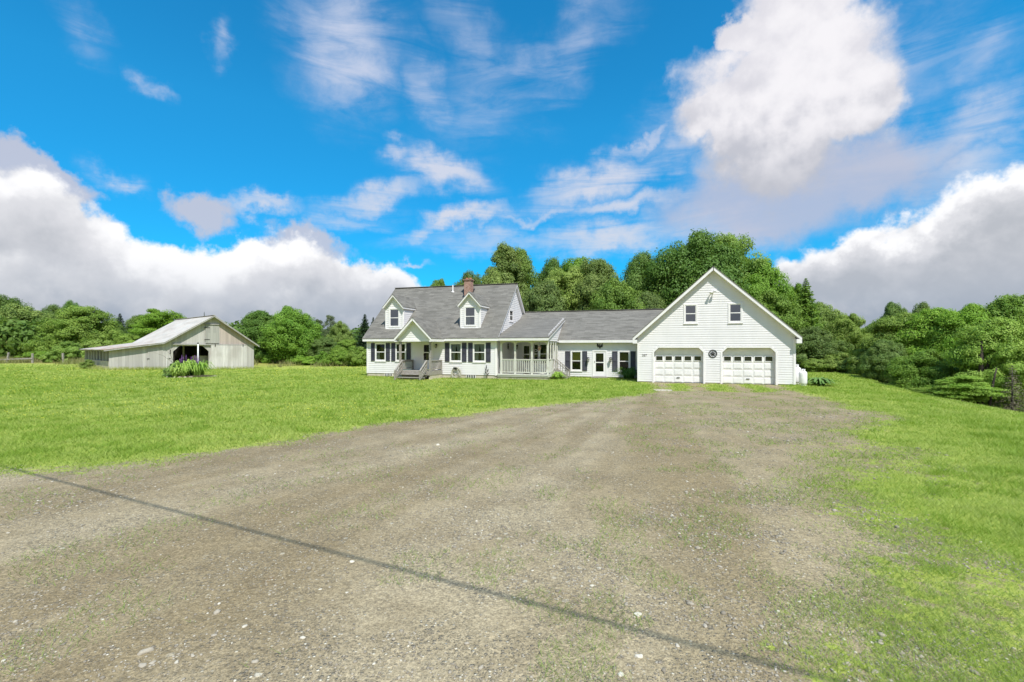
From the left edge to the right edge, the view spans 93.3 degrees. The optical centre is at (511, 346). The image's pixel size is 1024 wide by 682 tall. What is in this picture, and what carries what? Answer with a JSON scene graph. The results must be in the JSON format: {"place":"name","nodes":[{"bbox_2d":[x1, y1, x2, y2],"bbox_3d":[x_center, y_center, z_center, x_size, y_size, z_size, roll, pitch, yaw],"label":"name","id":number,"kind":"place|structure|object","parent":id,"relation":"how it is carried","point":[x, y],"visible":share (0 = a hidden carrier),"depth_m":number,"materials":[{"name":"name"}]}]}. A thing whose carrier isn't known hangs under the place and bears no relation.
{"place":"outdoors","nodes":[
{"label":"outdoors","id":0,"kind":"place"},
{"bbox_2d":[0,355,365,366],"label":"meadow grass","id":1,"kind":"structure","parent":0,"point":[78,361],"depth_m":55.57,"materials":[{"name":"green plant"}]},
{"bbox_2d":[0,382,1023,681],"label":"driveway","id":2,"kind":"structure","parent":0,"point":[438,610],"depth_m":5.08,"materials":[{"name":"grey gravel"}]},
{"bbox_2d":[137,647,154,655],"bbox_3d":[-2.593,2.161,3.425,0.101,0.043,0.046,0,0,-38],"label":"cobble","id":3,"kind":"object","parent":2,"relation":"on","point":[144,651],"visible":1,"depth_m":3.41,"materials":[{"name":"stone"}]},
{"bbox_2d":[0,389,1023,681],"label":"driveway weeds","id":4,"kind":"object","parent":2,"relation":"on","point":[806,603],"visible":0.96,"depth_m":4.97,"materials":[{"name":"green plant"}]},
{"bbox_2d":[0,362,1023,681],"bbox_3d":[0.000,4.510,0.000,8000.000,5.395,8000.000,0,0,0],"label":"lawn","id":5,"kind":"structure","parent":0,"point":[263,365],"depth_m":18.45,"materials":[{"name":"green plant"}]},
{"bbox_2d":[0,294,40,311],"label":"maple tree","id":6,"kind":"object","parent":5,"relation":"on","point":[5,300],"visible":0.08,"depth_m":87.28,"materials":[{"name":"green plant"}]},
{"bbox_2d":[0,302,56,356],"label":"broadleaf tree","id":7,"kind":"object","parent":5,"relation":"on","point":[9,311],"visible":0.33,"depth_m":70.82,"materials":[{"name":"green plant"}]},
{"bbox_2d":[1,352,63,362],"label":"rail fence","id":8,"kind":"object","parent":5,"relation":"on","point":[31,358],"visible":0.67,"depth_m":57.93,"materials":[{"name":"grey wood"}]},
{"bbox_2d":[14,351,51,359],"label":"shrub","id":9,"kind":"object","parent":5,"relation":"on","point":[28,354],"visible":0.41,"depth_m":62.55,"materials":[{"name":"green plant"}]},
{"bbox_2d":[41,304,64,317],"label":"maple tree","id":10,"kind":"object","parent":5,"relation":"on","point":[50,309],"visible":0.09,"depth_m":79.05,"materials":[{"name":"green plant"}]},
{"bbox_2d":[38,341,84,361],"bbox_3d":[-55.724,0.919,60.681,4.896,3.324,4.420,0,0,4],"label":"shrub","id":11,"kind":"object","parent":5,"relation":"on","point":[69,349],"visible":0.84,"depth_m":59.95,"materials":[{"name":"green plant"}]},
{"bbox_2d":[62,299,79,308],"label":"maple tree","id":12,"kind":"object","parent":5,"relation":"on","point":[68,303],"visible":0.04,"depth_m":83.49,"materials":[{"name":"green plant"}]},
{"bbox_2d":[19,305,124,351],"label":"broadleaf tree","id":13,"kind":"object","parent":5,"relation":"on","point":[76,324],"visible":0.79,"depth_m":68.00,"materials":[{"name":"green plant"}]},
{"bbox_2d":[79,359,95,368],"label":"weed bush","id":14,"kind":"object","parent":5,"relation":"on","point":[87,363],"visible":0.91,"depth_m":43.03,"materials":[{"name":"green plant"}]},
{"bbox_2d":[77,339,114,350],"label":"shrub","id":15,"kind":"object","parent":5,"relation":"on","point":[94,343],"visible":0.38,"depth_m":63.05,"materials":[{"name":"green plant"}]},
{"bbox_2d":[102,321,126,340],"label":"broadleaf tree","id":16,"kind":"object","parent":5,"relation":"on","point":[122,329],"visible":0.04,"depth_m":74.12,"materials":[{"name":"green plant"}]},
{"bbox_2d":[116,313,127,333],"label":"spruce tree","id":17,"kind":"object","parent":5,"relation":"on","point":[120,318],"visible":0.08,"depth_m":75.98,"materials":[{"name":"green plant"}]},
{"bbox_2d":[113,333,140,344],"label":"broadleaf tree","id":18,"kind":"object","parent":5,"relation":"on","point":[128,338],"visible":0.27,"depth_m":67.24,"materials":[{"name":"green plant"}]},
{"bbox_2d":[122,314,142,332],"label":"broadleaf tree","id":19,"kind":"object","parent":5,"relation":"on","point":[127,323],"visible":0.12,"depth_m":82.93,"materials":[{"name":"green plant"}]},
{"bbox_2d":[127,308,186,338],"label":"maple tree","id":20,"kind":"object","parent":5,"relation":"on","point":[153,320],"visible":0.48,"depth_m":70.14,"materials":[{"name":"green plant"}]},
{"bbox_2d":[73,363,257,369],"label":"wall weeds","id":21,"kind":"object","parent":5,"relation":"on","point":[120,368],"depth_m":42.74,"materials":[{"name":"green plant"}]},
{"bbox_2d":[81,315,259,369],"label":"barn","id":22,"kind":"structure","parent":5,"relation":"on","point":[223,344],"depth_m":46.96,"materials":[{"name":"wood"}]},
{"bbox_2d":[147,348,162,368],"bbox_3d":[-32.172,1.160,43.611,0.055,2.020,1.200,0,0,40],"label":"wing door","id":23,"kind":"structure","parent":22,"relation":"in","point":[155,355],"depth_m":43.62,"materials":[{"name":"grey wood"}]},
{"bbox_2d":[204,324,220,342],"bbox_3d":[-29.158,-1.270,47.082,0.130,1.880,1.383,0,0,40],"label":"loft door","id":24,"kind":"structure","parent":22,"relation":"in","point":[212,330],"depth_m":47.09,"materials":[{"name":"grey wood"}]},
{"bbox_2d":[208,344,246,368],"bbox_3d":[-28.258,1.000,48.059,0.080,2.540,3.553,0,0,40],"label":"sliding door","id":25,"kind":"structure","parent":22,"relation":"in","point":[224,356],"depth_m":48.11,"materials":[{"name":"grey wood"}]},
{"bbox_2d":[0,316,361,357],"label":"woods","id":26,"kind":"object","parent":5,"relation":"on","point":[19,329],"visible":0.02,"depth_m":67.32,"materials":[{"name":"green plant"}]},
{"bbox_2d":[166,374,214,377],"bbox_3d":[-22.741,2.075,34.457,3.804,0.250,2.434,0,0,0],"label":"flower bed","id":27,"kind":"object","parent":5,"relation":"on","point":[206,375],"visible":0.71,"depth_m":33.77,"materials":[{"name":"green plant"}]},
{"bbox_2d":[166,365,183,376],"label":"daylily","id":28,"kind":"object","parent":27,"relation":"on","point":[176,373],"visible":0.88,"depth_m":33.62,"materials":[{"name":"green plant"}]},
{"bbox_2d":[161,350,190,376],"bbox_3d":[-23.652,1.372,34.357,2.656,2.830,2.525,0,0,42],"label":"leafy bush","id":29,"kind":"object","parent":27,"relation":"on","point":[168,374],"visible":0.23,"depth_m":34.09,"materials":[{"name":"green plant"}]},
{"bbox_2d":[165,359,198,375],"bbox_3d":[-23.102,1.517,34.108,2.294,1.251,2.430,0,0,-36],"label":"daylily","id":30,"kind":"object","parent":27,"relation":"on","point":[183,367],"visible":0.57,"depth_m":33.84,"materials":[{"name":"green plant"}]},
{"bbox_2d":[181,359,216,375],"bbox_3d":[-22.294,1.514,34.506,2.606,1.227,2.563,0,0,0],"label":"daylily","id":31,"kind":"object","parent":27,"relation":"on","point":[200,370],"visible":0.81,"depth_m":34.16,"materials":[{"name":"green plant"}]},
{"bbox_2d":[235,309,292,361],"bbox_3d":[-32.776,-1.156,62.647,7.696,7.342,8.112,0,0,23],"label":"broadleaf tree","id":32,"kind":"object","parent":5,"relation":"on","point":[251,323],"visible":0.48,"depth_m":61.55,"materials":[{"name":"green plant"}]},
{"bbox_2d":[256,305,323,363],"bbox_3d":[-28.152,-1.295,62.030,8.518,7.999,8.937,0,0,4],"label":"broadleaf tree","id":33,"kind":"object","parent":5,"relation":"on","point":[288,323],"visible":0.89,"depth_m":60.02,"materials":[{"name":"green plant"}]},
{"bbox_2d":[290,356,315,364],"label":"shrub","id":34,"kind":"object","parent":5,"relation":"on","point":[307,360],"visible":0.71,"depth_m":56.15,"materials":[{"name":"green plant"}]},
{"bbox_2d":[313,351,327,364],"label":"shrub","id":35,"kind":"object","parent":5,"relation":"on","point":[321,355],"visible":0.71,"depth_m":55.48,"materials":[{"name":"green plant"}]},
{"bbox_2d":[315,319,328,335],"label":"sparse tree","id":36,"kind":"object","parent":5,"relation":"on","point":[321,322],"visible":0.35,"depth_m":67.97,"materials":[{"name":"green plant"}]},
{"bbox_2d":[305,337,339,356],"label":"broadleaf tree","id":37,"kind":"object","parent":5,"relation":"on","point":[326,344],"visible":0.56,"depth_m":59.71,"materials":[{"name":"green plant"}]},
{"bbox_2d":[321,315,334,336],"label":"sparse tree","id":38,"kind":"object","parent":5,"relation":"on","point":[330,319],"visible":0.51,"depth_m":69.72,"materials":[{"name":"green plant"}]},
{"bbox_2d":[322,349,349,365],"bbox_3d":[-19.707,1.469,55.059,4.387,2.314,3.945,0,0,35],"label":"shrub","id":39,"kind":"object","parent":5,"relation":"on","point":[336,356],"visible":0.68,"depth_m":53.89,"materials":[{"name":"green plant"}]},
{"bbox_2d":[325,320,353,341],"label":"broadleaf tree","id":40,"kind":"object","parent":5,"relation":"on","point":[338,332],"visible":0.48,"depth_m":66.47,"materials":[{"name":"green plant"}]},
{"bbox_2d":[330,339,359,353],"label":"broadleaf tree","id":41,"kind":"object","parent":5,"relation":"on","point":[347,344],"visible":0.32,"depth_m":56.30,"materials":[{"name":"green plant"}]},
{"bbox_2d":[342,346,366,365],"bbox_3d":[-16.778,1.304,52.914,3.473,2.729,3.123,0,0,-18],"label":"shrub","id":42,"kind":"object","parent":5,"relation":"on","point":[357,356],"visible":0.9,"depth_m":52.31,"materials":[{"name":"green plant"}]},
{"bbox_2d":[355,314,368,348],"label":"spruce tree","id":43,"kind":"object","parent":5,"relation":"on","point":[364,327],"visible":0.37,"depth_m":56.68,"materials":[{"name":"green plant"}]},
{"bbox_2d":[430,278,446,285],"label":"maple tree","id":44,"kind":"object","parent":5,"relation":"on","point":[439,283],"visible":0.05,"depth_m":73.32,"materials":[{"name":"green plant"}]},
{"bbox_2d":[453,270,482,284],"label":"maple tree","id":45,"kind":"object","parent":5,"relation":"on","point":[468,275],"visible":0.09,"depth_m":58.96,"materials":[{"name":"green plant"}]},
{"bbox_2d":[476,266,513,283],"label":"broadleaf tree","id":46,"kind":"object","parent":5,"relation":"on","point":[492,277],"visible":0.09,"depth_m":53.50,"materials":[{"name":"green plant"}]},
{"bbox_2d":[479,241,526,302],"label":"ash tree","id":47,"kind":"object","parent":5,"relation":"on","point":[505,259],"visible":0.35,"depth_m":55.16,"materials":[{"name":"green plant"}]},
{"bbox_2d":[513,246,539,293],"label":"ash tree","id":48,"kind":"object","parent":5,"relation":"on","point":[525,261],"visible":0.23,"depth_m":56.99,"materials":[{"name":"green plant"}]},
{"bbox_2d":[521,279,571,311],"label":"broadleaf tree","id":49,"kind":"object","parent":5,"relation":"on","point":[544,295],"visible":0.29,"depth_m":49.11,"materials":[{"name":"green plant"}]},
{"bbox_2d":[532,256,562,286],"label":"maple tree","id":50,"kind":"object","parent":5,"relation":"on","point":[552,265],"visible":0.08,"depth_m":60.75,"materials":[{"name":"green plant"}]},
{"bbox_2d":[551,371,566,378],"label":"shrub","id":51,"kind":"object","parent":5,"relation":"on","point":[558,375],"visible":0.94,"depth_m":31.91,"materials":[{"name":"green plant"}]},
{"bbox_2d":[540,265,585,310],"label":"maple tree","id":52,"kind":"object","parent":5,"relation":"on","point":[565,281],"visible":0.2,"depth_m":52.23,"materials":[{"name":"green plant"}]},
{"bbox_2d":[561,256,588,273],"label":"maple tree","id":53,"kind":"object","parent":5,"relation":"on","point":[567,265],"visible":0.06,"depth_m":59.36,"materials":[{"name":"green plant"}]},
{"bbox_2d":[362,266,801,384],"bbox_3d":[3.762,-1.095,34.396,27.910,8.130,13.043,0,0,17],"label":"farmhouse","id":54,"kind":"object","parent":5,"relation":"on","point":[469,329],"visible":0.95,"depth_m":32.44,"materials":[{"name":"white plastic"}]},
{"bbox_2d":[375,343,385,361],"bbox_3d":[-9.318,0.400,34.808,0.924,1.351,0.605,0,0,17],"label":"window","id":55,"kind":"structure","parent":54,"relation":"in","point":[380,348],"depth_m":34.74,"materials":[{"name":"white paint"}]},
{"bbox_2d":[395,343,405,361],"bbox_3d":[-7.760,0.400,34.331,0.912,1.351,0.605,0,0,17],"label":"window","id":56,"kind":"structure","parent":54,"relation":"in","point":[396,344],"depth_m":34.25,"materials":[{"name":"white paint"}]},
{"bbox_2d":[422,342,432,368],"bbox_3d":[-5.796,0.615,33.658,0.836,1.910,0.445,0,0,17],"label":"door","id":57,"kind":"structure","parent":54,"relation":"in","point":[425,345],"depth_m":33.56,"materials":[{"name":"white paint"}]},
{"bbox_2d":[451,366,460,377],"bbox_3d":[-3.743,1.803,32.708,0.755,0.926,0.220,0,0,17],"label":"garden hose","id":58,"kind":"object","parent":54,"relation":"hanging from","point":[456,368],"visible":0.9,"depth_m":32.66,"materials":[{"name":"rubber"}]},
{"bbox_2d":[450,343,461,362],"bbox_3d":[-3.740,0.400,33.102,0.949,1.351,0.605,0,0,17],"label":"window","id":59,"kind":"structure","parent":54,"relation":"in","point":[455,348],"depth_m":32.94,"materials":[{"name":"white paint"}]},
{"bbox_2d":[472,342,485,362],"bbox_3d":[-2.108,0.400,32.603,0.969,1.351,0.605,0,0,17],"label":"window","id":60,"kind":"structure","parent":54,"relation":"in","point":[479,348],"depth_m":32.43,"materials":[{"name":"white paint"}]},
{"bbox_2d":[522,343,530,371],"bbox_3d":[1.107,0.787,34.998,0.737,2.047,0.445,0,0,17],"label":"door","id":61,"kind":"structure","parent":54,"relation":"in","point":[526,347],"depth_m":34.88,"materials":[{"name":"white paint"}]},
{"bbox_2d":[533,343,538,364],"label":"window","id":62,"kind":"structure","parent":54,"relation":"in","point":[535,346],"depth_m":34.92,"materials":[{"name":"white paint"}]},
{"bbox_2d":[539,343,546,364],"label":"window","id":63,"kind":"structure","parent":54,"relation":"in","point":[543,352],"depth_m":34.98,"materials":[{"name":"white paint"}]},
{"bbox_2d":[571,351,581,371],"bbox_3d":[4.565,1.013,34.014,0.839,1.455,0.605,0,0,17],"label":"window","id":64,"kind":"structure","parent":54,"relation":"in","point":[576,356],"depth_m":33.84,"materials":[{"name":"white paint"}]},
{"bbox_2d":[592,350,606,376],"bbox_3d":[6.099,1.147,33.472,0.998,1.807,0.445,0,0,17],"label":"door","id":65,"kind":"structure","parent":54,"relation":"in","point":[599,357],"depth_m":33.39,"materials":[{"name":"white paint"}]},
{"bbox_2d":[618,351,629,371],"bbox_3d":[7.681,0.996,33.072,0.798,1.420,0.584,0,0,17],"label":"window","id":66,"kind":"structure","parent":54,"relation":"in","point":[623,356],"depth_m":33.32,"materials":[{"name":"white paint"}]},
{"bbox_2d":[652,346,704,383],"bbox_3d":[9.933,1.092,28.897,2.980,2.255,0.312,0,0,17],"label":"garage door","id":67,"kind":"structure","parent":54,"relation":"in","point":[670,364],"depth_m":28.96,"materials":[{"name":"white metal"}]},
{"bbox_2d":[684,304,697,323],"bbox_3d":[10.623,-1.928,28.816,0.815,1.195,0.605,0,0,17],"label":"window","id":68,"kind":"structure","parent":54,"relation":"in","point":[690,310],"depth_m":28.64,"materials":[{"name":"white paint"}]},
{"bbox_2d":[728,303,742,323],"bbox_3d":[12.939,-1.928,28.107,0.810,1.195,0.605,0,0,17],"label":"window","id":69,"kind":"structure","parent":54,"relation":"in","point":[735,310],"depth_m":27.95,"materials":[{"name":"white paint"}]},
{"bbox_2d":[720,346,777,384],"bbox_3d":[13.568,1.092,27.786,2.980,2.255,0.312,0,0,17],"label":"garage door","id":70,"kind":"structure","parent":54,"relation":"in","point":[738,364],"depth_m":27.84,"materials":[{"name":"white metal"}]},
{"bbox_2d":[565,257,620,309],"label":"maple tree","id":71,"kind":"object","parent":5,"relation":"on","point":[598,272],"visible":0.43,"depth_m":51.37,"materials":[{"name":"green plant"}]},
{"bbox_2d":[585,277,649,309],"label":"broadleaf tree","id":72,"kind":"object","parent":5,"relation":"on","point":[619,296],"visible":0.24,"depth_m":47.70,"materials":[{"name":"green plant"}]},
{"bbox_2d":[612,367,636,378],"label":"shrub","id":73,"kind":"object","parent":5,"relation":"on","point":[628,373],"visible":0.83,"depth_m":31.60,"materials":[{"name":"green plant"}]},
{"bbox_2d":[619,250,672,305],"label":"maple tree","id":74,"kind":"object","parent":5,"relation":"on","point":[634,278],"visible":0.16,"depth_m":52.63,"materials":[{"name":"green plant"}]},
{"bbox_2d":[635,291,666,308],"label":"broadleaf tree","id":75,"kind":"object","parent":5,"relation":"on","point":[654,301],"visible":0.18,"depth_m":47.26,"materials":[{"name":"green plant"}]},
{"bbox_2d":[643,228,753,305],"bbox_3d":[19.505,-4.902,52.724,11.861,15.530,14.027,0,0,19],"label":"maple tree","id":76,"kind":"object","parent":5,"relation":"on","point":[696,257],"visible":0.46,"depth_m":49.43,"materials":[{"name":"green plant"}]},
{"bbox_2d":[714,232,771,289],"bbox_3d":[24.160,-4.915,54.164,9.776,15.681,11.631,0,0,9],"label":"maple tree","id":77,"kind":"object","parent":5,"relation":"on","point":[733,239],"visible":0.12,"depth_m":52.21,"materials":[{"name":"green plant"}]},
{"bbox_2d":[737,257,796,307],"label":"maple tree","id":78,"kind":"object","parent":5,"relation":"on","point":[774,278],"visible":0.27,"depth_m":50.33,"materials":[{"name":"green plant"}]},
{"bbox_2d":[753,289,807,343],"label":"broadleaf tree","id":79,"kind":"object","parent":5,"relation":"on","point":[783,309],"visible":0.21,"depth_m":45.58,"materials":[{"name":"green plant"}]},
{"bbox_2d":[796,364,800,384],"bbox_3d":[16.320,1.595,27.808,0.525,1.162,0.525,0,0,17],"label":"propane tank","id":80,"kind":"object","parent":5,"relation":"on","point":[798,369],"visible":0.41,"depth_m":27.57,"materials":[{"name":"white metal"}]},
{"bbox_2d":[784,282,814,313],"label":"broadleaf tree","id":81,"kind":"object","parent":5,"relation":"on","point":[798,286],"visible":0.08,"depth_m":51.31,"materials":[{"name":"green plant"}]},
{"bbox_2d":[799,369,806,385],"bbox_3d":[16.239,1.714,26.997,0.420,0.930,0.420,0,0,17],"label":"propane tank","id":82,"kind":"object","parent":5,"relation":"on","point":[802,376],"visible":0.93,"depth_m":26.83,"materials":[{"name":"white metal"}]},
{"bbox_2d":[796,278,825,350],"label":"spruce tree","id":83,"kind":"object","parent":5,"relation":"on","point":[805,299],"visible":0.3,"depth_m":45.60,"materials":[{"name":"green plant"}]},
{"bbox_2d":[799,358,829,371],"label":"shrub","id":84,"kind":"object","parent":5,"relation":"on","point":[812,365],"visible":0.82,"depth_m":41.08,"materials":[{"name":"green plant"}]},
{"bbox_2d":[807,377,837,385],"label":"hosta","id":85,"kind":"object","parent":5,"relation":"on","point":[821,381],"visible":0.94,"depth_m":26.85,"materials":[{"name":"green plant"}]},
{"bbox_2d":[796,325,854,367],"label":"broadleaf tree","id":86,"kind":"object","parent":5,"relation":"on","point":[820,342],"visible":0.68,"depth_m":42.80,"materials":[{"name":"green plant"}]},
{"bbox_2d":[810,301,846,330],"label":"broadleaf tree","id":87,"kind":"object","parent":5,"relation":"on","point":[827,315],"visible":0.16,"depth_m":49.02,"materials":[{"name":"green plant"}]},
{"bbox_2d":[822,353,854,372],"bbox_3d":[27.856,1.533,41.050,4.088,2.074,3.676,0,0,34],"label":"shrub","id":88,"kind":"object","parent":5,"relation":"on","point":[837,362],"visible":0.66,"depth_m":40.43,"materials":[{"name":"green plant"}]},
{"bbox_2d":[826,313,873,354],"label":"broadleaf tree","id":89,"kind":"object","parent":5,"relation":"on","point":[848,330],"visible":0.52,"depth_m":46.21,"materials":[{"name":"green plant"}]},
{"bbox_2d":[844,349,867,373],"bbox_3d":[27.473,1.442,38.066,3.365,2.574,3.038,0,0,-36],"label":"shrub","id":90,"kind":"object","parent":5,"relation":"on","point":[854,361],"visible":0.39,"depth_m":37.85,"materials":[{"name":"green plant"}]},
{"bbox_2d":[852,338,908,382],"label":"broadleaf tree","id":91,"kind":"object","parent":5,"relation":"on","point":[878,355],"visible":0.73,"depth_m":33.47,"materials":[{"name":"green plant"}]},
{"bbox_2d":[845,312,941,360],"bbox_3d":[29.702,0.330,36.884,6.418,6.078,6.975,0,0,11],"label":"layered maple","id":92,"kind":"object","parent":5,"relation":"on","point":[883,328],"visible":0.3,"depth_m":36.47,"materials":[{"name":"green plant"}]},
{"bbox_2d":[880,302,908,318],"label":"broadleaf tree","id":93,"kind":"object","parent":5,"relation":"on","point":[892,308],"visible":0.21,"depth_m":61.49,"materials":[{"name":"green plant"}]},
{"bbox_2d":[880,349,960,389],"bbox_3d":[24.765,1.654,29.009,4.598,3.065,4.383,0,0,14],"label":"broadleaf tree","id":94,"kind":"object","parent":5,"relation":"on","point":[918,369],"visible":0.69,"depth_m":28.40,"materials":[{"name":"green plant"}]},
{"bbox_2d":[912,301,932,314],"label":"broadleaf tree","id":95,"kind":"object","parent":5,"relation":"on","point":[921,306],"visible":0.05,"depth_m":59.59,"materials":[{"name":"green plant"}]},
{"bbox_2d":[909,387,943,396],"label":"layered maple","id":96,"kind":"object","parent":5,"relation":"on","point":[918,390],"visible":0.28,"depth_m":26.48,"materials":[{"name":"green plant"}]},
{"bbox_2d":[886,307,968,355],"bbox_3d":[30.413,0.625,35.122,7.106,7.034,6.538,0,0,36],"label":"layered maple","id":97,"kind":"object","parent":5,"relation":"on","point":[924,318],"visible":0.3,"depth_m":34.26,"materials":[{"name":"green plant"}]},
{"bbox_2d":[922,303,996,360],"bbox_3d":[31.017,0.978,32.915,5.724,8.036,6.221,0,0,24],"label":"layered maple","id":98,"kind":"object","parent":5,"relation":"on","point":[973,314],"visible":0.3,"depth_m":32.49,"materials":[{"name":"green plant"}]},
{"bbox_2d":[921,375,1010,402],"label":"layered maple","id":99,"kind":"object","parent":5,"relation":"on","point":[968,388],"visible":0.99,"depth_m":24.02,"materials":[{"name":"green plant"}]},
{"bbox_2d":[938,316,1023,411],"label":"broadleaf tree","id":100,"kind":"object","parent":5,"relation":"on","point":[1005,334],"visible":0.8,"depth_m":25.24,"materials":[{"name":"green plant"}]},
{"bbox_2d":[977,341,997,404],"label":"tree trunk","id":101,"kind":"object","parent":5,"relation":"on","point":[981,367],"visible":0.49,"depth_m":25.34,"materials":[{"name":"brown plant"}]},
{"bbox_2d":[988,368,996,405],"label":"tree trunk","id":102,"kind":"object","parent":5,"relation":"on","point":[990,400],"visible":0.52,"depth_m":24.17,"materials":[{"name":"brown plant"}]},
{"bbox_2d":[984,292,1023,411],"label":"ash tree","id":103,"kind":"object","parent":5,"relation":"on","point":[1010,306],"visible":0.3,"depth_m":31.52,"materials":[{"name":"green plant"}]},
{"bbox_2d":[992,366,1023,411],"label":"dead conifer","id":104,"kind":"object","parent":5,"relation":"on","point":[1012,404],"visible":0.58,"depth_m":23.94,"materials":[{"name":"grey plant"}]},
{"bbox_2d":[0,0,1023,336],"label":"sky","id":105,"kind":"structure","parent":0,"point":[227,160],"materials":[{"name":"blue"}]},
{"bbox_2d":[363,375,797,384],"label":"shrubs","id":106,"kind":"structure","parent":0,"point":[490,378],"depth_m":32.16,"materials":[{"name":"green plant"}]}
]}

